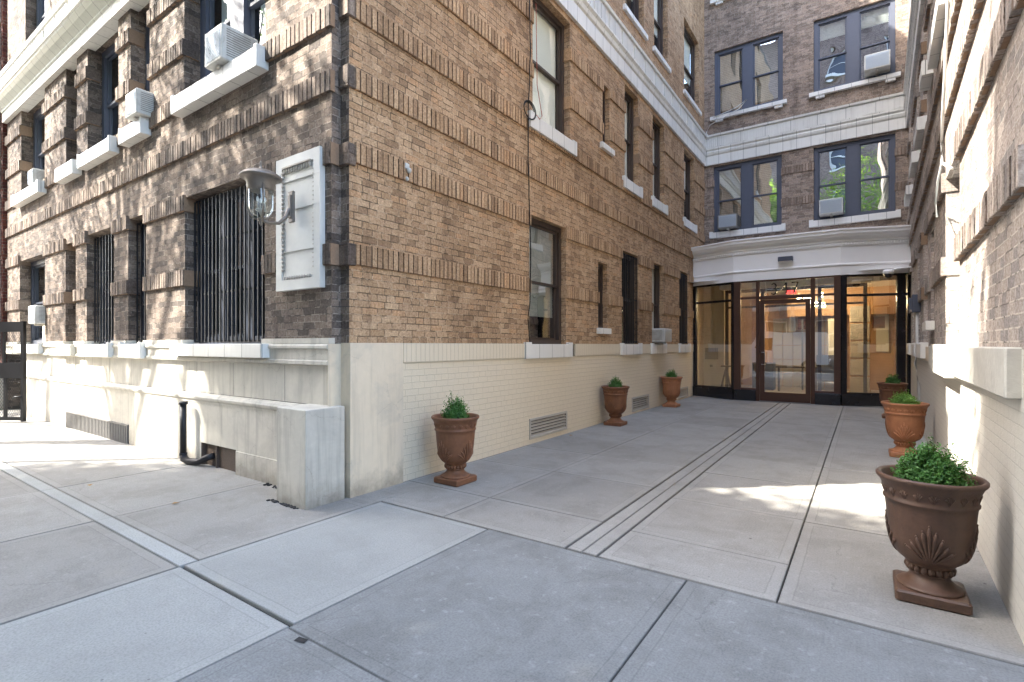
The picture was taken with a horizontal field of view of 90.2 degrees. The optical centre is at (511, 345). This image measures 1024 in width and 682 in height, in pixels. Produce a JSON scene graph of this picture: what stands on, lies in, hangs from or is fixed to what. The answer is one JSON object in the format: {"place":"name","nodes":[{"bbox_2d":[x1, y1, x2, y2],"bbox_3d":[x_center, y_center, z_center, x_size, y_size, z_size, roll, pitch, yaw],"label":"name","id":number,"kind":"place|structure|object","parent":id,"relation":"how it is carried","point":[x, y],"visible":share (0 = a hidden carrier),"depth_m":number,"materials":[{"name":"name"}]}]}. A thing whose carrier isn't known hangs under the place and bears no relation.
{"place":"outdoors","nodes":[
{"label":"outdoors","id":0,"kind":"place"},
{"bbox_2d":[0,0,6,409],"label":"neighbour building","id":1,"kind":"structure","parent":0,"point":[3,161],"depth_m":11.08,"materials":[{"name":"red brick"}]},
{"bbox_2d":[263,483,298,508],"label":"dirt","id":2,"kind":"structure","parent":0,"point":[282,504],"depth_m":4.53,"materials":[{"name":"brown soil"}]},
{"bbox_2d":[183,397,1023,666],"bbox_3d":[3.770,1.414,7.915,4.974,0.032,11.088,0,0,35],"label":"court paving","id":3,"kind":"structure","parent":0,"point":[718,493],"depth_m":4.46,"materials":[{"name":"grey concrete"}]},
{"bbox_2d":[0,461,196,568],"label":"footway band","id":4,"kind":"object","parent":3,"relation":"on","point":[171,555],"visible":0.83,"depth_m":4.04,"materials":[{"name":"concrete"}]},
{"bbox_2d":[0,409,403,624],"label":"footway","id":5,"kind":"structure","parent":3,"relation":"on","point":[54,553],"depth_m":4.27,"materials":[{"name":"grey concrete"}]},
{"bbox_2d":[0,321,25,421],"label":"iron gate","id":6,"kind":"structure","parent":5,"relation":"on","point":[13,370],"depth_m":9.21,"materials":[{"name":"metal"}]},
{"bbox_2d":[178,401,214,464],"bbox_3d":[-3.683,1.034,5.958,0.523,0.739,0.124,0,0,17],"label":"standpipe","id":7,"kind":"object","parent":5,"relation":"on","point":[184,457],"visible":1,"depth_m":6.00,"materials":[{"name":"black metal"}]},
{"bbox_2d":[0,502,486,681],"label":"pale footway","id":8,"kind":"structure","parent":3,"relation":"on","point":[176,624],"depth_m":2.78,"materials":[{"name":"concrete"}]},
{"bbox_2d":[431,413,478,486],"bbox_3d":[-0.580,1.060,5.235,0.492,0.680,0.492,0,0,35],"label":"urn planter","id":9,"kind":"object","parent":3,"relation":"on","point":[455,441],"visible":0.97,"depth_m":5.08,"materials":[{"name":"ceramic"}]},
{"bbox_2d":[440,391,469,418],"bbox_3d":[-0.568,0.641,5.244,0.328,0.361,0.312,0,0,35],"label":"boxwood shrub","id":10,"kind":"object","parent":9,"relation":"in","point":[456,409],"visible":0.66,"depth_m":5.19,"materials":[{"name":"green plant"}]},
{"bbox_2d":[0,0,1023,643],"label":"apartment building","id":11,"kind":"structure","parent":3,"relation":"on","point":[354,326],"depth_m":6.98,"materials":[{"name":"brick"}]},
{"bbox_2d":[13,258,44,353],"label":"window","id":12,"kind":"structure","parent":11,"relation":"in","point":[35,347],"depth_m":10.60,"materials":[{"name":"black glass"}]},
{"bbox_2d":[11,107,46,207],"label":"window","id":13,"kind":"structure","parent":11,"relation":"in","point":[35,190],"depth_m":10.38,"materials":[{"name":"blue paint"}]},
{"bbox_2d":[28,168,44,185],"bbox_3d":[-9.028,-3.172,9.807,0.346,0.315,0.348,0,0,35],"label":"air conditioner","id":14,"kind":"object","parent":11,"relation":"on","point":[34,174],"visible":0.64,"depth_m":9.64,"materials":[{"name":"grey metal"}]},
{"bbox_2d":[28,305,44,325],"bbox_3d":[-8.891,-0.552,9.688,0.466,0.375,0.348,0,0,35],"label":"air conditioner","id":15,"kind":"object","parent":11,"relation":"attached to","point":[36,315],"visible":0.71,"depth_m":9.49,"materials":[{"name":"grey metal"}]},
{"bbox_2d":[36,0,46,27],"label":"window","id":16,"kind":"structure","parent":11,"relation":"in","point":[41,5],"depth_m":10.38,"materials":[{"name":"blue paint"}]},
{"bbox_2d":[77,234,113,356],"bbox_3d":[-6.372,-0.799,8.022,1.320,1.958,0.370,0,0,35],"label":"window","id":17,"kind":"structure","parent":11,"relation":"in","point":[104,348],"depth_m":8.13,"materials":[{"name":"blue paint"}]},
{"bbox_2d":[77,42,118,170],"bbox_3d":[-6.253,-3.809,8.001,1.360,1.978,0.530,0,0,35],"label":"window","id":18,"kind":"structure","parent":11,"relation":"in","point":[107,148],"depth_m":8.24,"materials":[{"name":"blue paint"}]},
{"bbox_2d":[118,222,145,358],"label":"window","id":19,"kind":"structure","parent":11,"relation":"in","point":[138,350],"depth_m":7.30,"materials":[{"name":"blue paint"}]},
{"bbox_2d":[118,14,150,147],"bbox_3d":[-5.119,-3.809,7.152,0.750,1.978,0.420,0,0,35],"label":"window","id":20,"kind":"structure","parent":11,"relation":"in","point":[138,130],"depth_m":7.02,"materials":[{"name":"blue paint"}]},
{"bbox_2d":[126,88,153,120],"bbox_3d":[-4.935,-3.188,6.935,0.366,0.365,0.428,0,0,35],"label":"air conditioner","id":21,"kind":"object","parent":11,"relation":"on","point":[139,102],"visible":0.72,"depth_m":6.75,"materials":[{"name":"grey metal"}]},
{"bbox_2d":[169,185,269,357],"bbox_3d":[-3.227,-0.844,5.907,2.080,1.948,0.500,0,0,35],"label":"window","id":22,"kind":"structure","parent":11,"relation":"in","point":[228,343],"depth_m":5.95,"materials":[{"name":"black paint"}]},
{"bbox_2d":[171,0,268,117],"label":"window","id":23,"kind":"structure","parent":11,"relation":"in","point":[239,15],"depth_m":5.89,"materials":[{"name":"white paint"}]},
{"bbox_2d":[205,23,257,71],"bbox_3d":[-3.113,-3.212,5.666,0.386,0.415,0.408,0,0,35],"label":"air conditioner","id":24,"kind":"object","parent":11,"relation":"on","point":[225,44],"visible":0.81,"depth_m":5.50,"materials":[{"name":"grey metal"}]},
{"bbox_2d":[238,161,294,225],"bbox_3d":[-2.209,-1.365,4.623,0.356,0.590,0.472,0,0,62],"label":"wall lantern","id":25,"kind":"object","parent":11,"relation":"attached to","point":[260,180],"depth_m":4.57,"materials":[{"name":"grey metal"}]},
{"bbox_2d":[405,163,410,180],"bbox_3d":[-1.064,-1.768,5.217,0.084,0.185,0.060,0,0,35],"label":"bulb fitting","id":26,"kind":"object","parent":11,"relation":"attached to","point":[408,169],"visible":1,"depth_m":5.20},
{"bbox_2d":[528,0,530,341],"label":"cable","id":27,"kind":"object","parent":11,"relation":"attached to","point":[528,165],"visible":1,"depth_m":7.11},
{"bbox_2d":[524,100,535,119],"bbox_3d":[0.244,-3.260,7.084,0.028,0.257,0.319,0,0,35],"label":"cable coil","id":28,"kind":"object","parent":11,"relation":"attached to","point":[530,103],"visible":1,"depth_m":7.10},
{"bbox_2d":[536,15,541,119],"bbox_3d":[0.378,-4.108,7.335,0.111,1.784,0.294,0,0,10],"label":"red cord","id":29,"kind":"object","parent":11,"relation":"hanging from","point":[536,60],"visible":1,"depth_m":7.47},
{"bbox_2d":[524,217,572,358],"bbox_3d":[0.480,-0.829,7.675,0.265,2.038,1.360,0,0,35],"label":"window","id":30,"kind":"structure","parent":11,"relation":"in","point":[545,238],"depth_m":7.87,"materials":[{"name":"glass"}]},
{"bbox_2d":[527,0,576,156],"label":"window","id":31,"kind":"structure","parent":11,"relation":"in","point":[549,65],"depth_m":7.98,"materials":[{"name":"white metal"}]},
{"bbox_2d":[597,264,611,333],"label":"window","id":32,"kind":"structure","parent":11,"relation":"in","point":[600,330],"depth_m":9.38,"materials":[{"name":"black glass"}]},
{"bbox_2d":[600,91,614,156],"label":"window","id":33,"kind":"structure","parent":11,"relation":"in","point":[603,145],"depth_m":9.45,"materials":[{"name":"brown metal"}]},
{"bbox_2d":[620,253,642,354],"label":"window","id":34,"kind":"structure","parent":11,"relation":"in","point":[628,347],"depth_m":10.34,"materials":[{"name":"brown metal"}]},
{"bbox_2d":[622,91,642,198],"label":"window","id":35,"kind":"structure","parent":11,"relation":"in","point":[627,179],"depth_m":10.67,"materials":[{"name":"black glass"}]},
{"bbox_2d":[623,0,647,40],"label":"window","id":36,"kind":"structure","parent":11,"relation":"in","point":[634,17],"depth_m":10.64,"materials":[{"name":"white stone"}]},
{"bbox_2d":[650,265,666,353],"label":"window","id":37,"kind":"structure","parent":11,"relation":"in","point":[655,348],"depth_m":11.98,"materials":[{"name":"black glass"}]},
{"bbox_2d":[651,121,667,215],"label":"window","id":38,"kind":"structure","parent":11,"relation":"in","point":[656,203],"depth_m":12.05,"materials":[{"name":"black glass"}]},
{"bbox_2d":[652,0,670,73],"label":"window","id":39,"kind":"structure","parent":11,"relation":"in","point":[658,27],"depth_m":12.27,"materials":[{"name":"brown metal"}]},
{"bbox_2d":[652,328,671,343],"bbox_3d":[3.352,-0.203,11.562,0.388,0.335,0.526,0,0,35],"label":"air conditioner","id":40,"kind":"object","parent":11,"relation":"attached to","point":[661,335],"visible":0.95,"depth_m":11.34,"materials":[{"name":"grey metal"}]},
{"bbox_2d":[678,273,690,352],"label":"window","id":41,"kind":"structure","parent":11,"relation":"in","point":[683,278],"depth_m":13.34,"materials":[{"name":"brown metal"}]},
{"bbox_2d":[683,154,696,233],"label":"window","id":42,"kind":"structure","parent":11,"relation":"in","point":[686,219],"depth_m":14.16,"materials":[{"name":"black glass"}]},
{"bbox_2d":[683,27,701,115],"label":"window","id":43,"kind":"structure","parent":11,"relation":"in","point":[689,51],"depth_m":14.45,"materials":[{"name":"brown metal"}]},
{"bbox_2d":[710,0,724,4],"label":"window","id":44,"kind":"structure","parent":11,"relation":"in","point":[712,2],"depth_m":14.82,"materials":[{"name":"blue paint"}]},
{"bbox_2d":[706,99,746,138],"bbox_3d":[6.110,-6.427,14.585,1.117,0.864,0.035,0,0,38],"label":"cable","id":45,"kind":"object","parent":11,"relation":"attached to","point":[726,115],"visible":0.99,"depth_m":14.56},
{"bbox_2d":[718,213,739,230],"bbox_3d":[6.185,-3.493,14.583,0.526,0.415,0.368,0,0,35],"label":"air conditioner","id":46,"kind":"object","parent":11,"relation":"attached to","point":[729,222],"visible":0.98,"depth_m":14.45,"materials":[{"name":"grey metal"}]},
{"bbox_2d":[709,155,785,238],"bbox_3d":[6.637,-4.149,14.437,1.970,2.098,0.285,0,0,35],"label":"window","id":47,"kind":"structure","parent":11,"relation":"in","point":[752,190],"depth_m":14.41,"materials":[{"name":"glass"}]},
{"bbox_2d":[710,32,786,121],"bbox_3d":[6.657,-7.539,14.423,1.980,2.018,0.285,0,0,35],"label":"window","id":48,"kind":"structure","parent":11,"relation":"in","point":[752,71],"depth_m":14.41,"materials":[{"name":"grey paint"}]},
{"bbox_2d":[778,256,792,261],"bbox_3d":[6.619,-2.081,12.357,0.322,0.118,0.134,0,0,35],"label":"flood light","id":49,"kind":"object","parent":11,"relation":"attached to","point":[785,259],"visible":1,"depth_m":12.31,"materials":[{"name":"blue paint"}]},
{"bbox_2d":[760,298,810,402],"bbox_3d":[6.635,0.132,12.437,1.091,2.505,0.164,0,0,35],"label":"door","id":50,"kind":"structure","parent":11,"relation":"in","point":[764,396],"depth_m":12.43,"materials":[{"name":"brown metal"}]},
{"bbox_2d":[786,290,795,293],"bbox_3d":[7.525,-1.460,13.761,0.240,0.160,0.020,0,0,35],"label":"exit sign","id":51,"kind":"object","parent":11,"relation":"hanging from","point":[789,291],"visible":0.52,"depth_m":13.76,"materials":[{"name":"red plastic"}]},
{"bbox_2d":[819,197,843,216],"bbox_3d":[8.234,-3.533,13.169,0.526,0.415,0.368,0,0,35],"label":"air conditioner","id":52,"kind":"object","parent":11,"relation":"attached to","point":[832,207],"visible":1,"depth_m":13.04,"materials":[{"name":"grey metal"}]},
{"bbox_2d":[809,134,900,227],"bbox_3d":[8.688,-4.149,13.007,1.930,2.098,0.260,0,0,35],"label":"window","id":53,"kind":"structure","parent":11,"relation":"in","point":[853,214],"depth_m":13.00,"materials":[{"name":"blue paint"}]},
{"bbox_2d":[809,0,900,97],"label":"window","id":54,"kind":"structure","parent":11,"relation":"in","point":[850,24],"depth_m":13.01,"materials":[{"name":"blue paint"}]},
{"bbox_2d":[864,49,890,76],"bbox_3d":[9.013,-6.933,12.608,0.526,0.415,0.408,0,0,35],"label":"air conditioner","id":55,"kind":"object","parent":11,"relation":"attached to","point":[876,64],"visible":1,"depth_m":12.48,"materials":[{"name":"grey metal"}]},
{"bbox_2d":[883,266,911,277],"bbox_3d":[8.079,-1.529,10.706,0.501,0.218,0.200,0,0,35],"label":"dome camera","id":56,"kind":"object","parent":11,"relation":"attached to","point":[888,273],"visible":0.97,"depth_m":10.72,"materials":[{"name":"white paint"}]},
{"bbox_2d":[904,185,912,206],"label":"window","id":57,"kind":"structure","parent":11,"relation":"in","point":[908,192],"depth_m":10.79,"materials":[{"name":"brown stone"}]},
{"bbox_2d":[907,343,910,354],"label":"window","id":58,"kind":"structure","parent":11,"relation":"in","point":[908,344],"depth_m":10.30,"materials":[{"name":"stone"}]},
{"bbox_2d":[911,343,915,355],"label":"window","id":59,"kind":"structure","parent":11,"relation":"in","point":[913,349],"depth_m":8.74,"materials":[{"name":"brown stone"}]},
{"bbox_2d":[909,150,919,177],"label":"window","id":60,"kind":"structure","parent":11,"relation":"in","point":[915,155],"depth_m":8.77,"materials":[{"name":"stone"}]},
{"bbox_2d":[909,294,920,312],"bbox_3d":[6.811,-0.700,8.636,0.162,0.300,0.152,0,0,35],"label":"intercom box","id":61,"kind":"object","parent":11,"relation":"attached to","point":[914,305],"visible":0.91,"depth_m":8.58,"materials":[{"name":"blue paint"}]},
{"bbox_2d":[914,312,919,401],"bbox_3d":[6.824,0.366,8.586,0.064,1.872,0.120,0,0,6],"label":"conduit pipe","id":62,"kind":"object","parent":11,"relation":"attached to","point":[915,360],"visible":0.61,"depth_m":8.60,"materials":[{"name":"grey metal"}]},
{"bbox_2d":[913,115,926,150],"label":"window","id":63,"kind":"structure","parent":11,"relation":"in","point":[921,121],"depth_m":7.49,"materials":[{"name":"stone"}]},
{"bbox_2d":[916,342,927,357],"bbox_3d":[6.211,0.075,7.645,0.210,0.230,1.080,0,0,36],"label":"window sill","id":64,"kind":"structure","parent":11,"relation":"in","point":[920,347],"depth_m":7.26,"materials":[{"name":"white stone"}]},
{"bbox_2d":[919,60,933,91],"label":"window","id":65,"kind":"structure","parent":11,"relation":"in","point":[925,77],"depth_m":6.63,"materials":[{"name":"stone"}]},
{"bbox_2d":[922,321,934,330],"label":"window","id":66,"kind":"structure","parent":11,"relation":"in","point":[927,325],"depth_m":6.38,"materials":[{"name":"stone"}]},
{"bbox_2d":[927,0,950,69],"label":"window","id":67,"kind":"structure","parent":11,"relation":"in","point":[938,25],"depth_m":5.11,"materials":[{"name":"stone"}]},
{"bbox_2d":[934,0,953,216],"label":"white cable","id":68,"kind":"object","parent":11,"relation":"attached to","point":[942,163],"visible":1,"depth_m":4.78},
{"bbox_2d":[178,530,1023,681],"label":"footway","id":69,"kind":"structure","parent":3,"relation":"on","point":[490,606],"depth_m":2.45,"materials":[{"name":"grey concrete"}]},
{"bbox_2d":[294,637,307,642],"bbox_3d":[-0.998,1.397,2.419,0.063,0.001,0.036,0,0,21],"label":"pavement chip","id":70,"kind":"object","parent":69,"relation":"on","point":[301,639],"visible":1,"depth_m":2.42,"materials":[{"name":"grey concrete"}]},
{"bbox_2d":[601,385,629,426],"bbox_3d":[1.818,1.060,8.975,0.492,0.680,0.492,0,0,35],"label":"urn planter","id":71,"kind":"object","parent":3,"relation":"on","point":[615,401],"visible":0.99,"depth_m":8.83,"materials":[{"name":"ceramic"}]},
{"bbox_2d":[607,377,622,386],"bbox_3d":[1.804,0.670,8.985,0.301,0.301,0.300,0,0,35],"label":"boxwood shrub","id":72,"kind":"object","parent":71,"relation":"in","point":[614,382],"visible":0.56,"depth_m":8.93,"materials":[{"name":"green plant"}]},
{"bbox_2d":[660,376,682,407],"bbox_3d":[3.635,1.060,11.645,0.492,0.680,0.492,0,0,35],"label":"urn planter","id":73,"kind":"object","parent":3,"relation":"on","point":[671,389],"visible":0.99,"depth_m":11.50,"materials":[{"name":"ceramic"}]},
{"bbox_2d":[665,368,677,376],"bbox_3d":[3.632,0.670,11.629,0.300,0.301,0.300,0,0,10],"label":"boxwood shrub","id":74,"kind":"object","parent":73,"relation":"in","point":[671,374],"visible":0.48,"depth_m":11.64,"materials":[{"name":"green plant"}]},
{"bbox_2d":[876,382,907,417],"bbox_3d":[7.290,1.060,9.793,0.492,0.680,0.492,0,0,35],"label":"urn planter","id":75,"kind":"object","parent":3,"relation":"on","point":[887,391],"visible":0.45,"depth_m":9.66,"materials":[{"name":"ceramic"}]},
{"bbox_2d":[884,374,900,383],"bbox_3d":[7.274,0.670,9.786,0.300,0.301,0.300,0,0,-23],"label":"boxwood shrub","id":76,"kind":"object","parent":75,"relation":"in","point":[893,379],"visible":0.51,"depth_m":9.74,"materials":[{"name":"green plant"}]},
{"bbox_2d":[881,400,929,457],"bbox_3d":[4.945,1.060,6.429,0.492,0.680,0.492,0,0,35],"label":"urn planter","id":77,"kind":"object","parent":3,"relation":"on","point":[904,424],"visible":0.97,"depth_m":6.30,"materials":[{"name":"ceramic"}]},
{"bbox_2d":[888,389,921,403],"bbox_3d":[4.935,0.684,6.420,0.360,0.266,0.354,0,0,15],"label":"boxwood shrub","id":78,"kind":"object","parent":77,"relation":"in","point":[903,398],"visible":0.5,"depth_m":6.39,"materials":[{"name":"green plant"}]},
{"bbox_2d":[875,464,989,615],"bbox_3d":[2.325,1.060,2.842,0.492,0.680,0.492,0,0,35],"label":"urn planter","id":79,"kind":"object","parent":3,"relation":"on","point":[933,531],"visible":0.96,"depth_m":2.71,"materials":[{"name":"brown ceramic"}]},
{"bbox_2d":[890,433,978,485],"bbox_3d":[2.337,0.660,2.847,0.403,0.319,0.380,0,0,35],"label":"boxwood shrub","id":80,"kind":"object","parent":79,"relation":"in","point":[926,464],"visible":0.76,"depth_m":2.78,"materials":[{"name":"green plant"}]}
]}

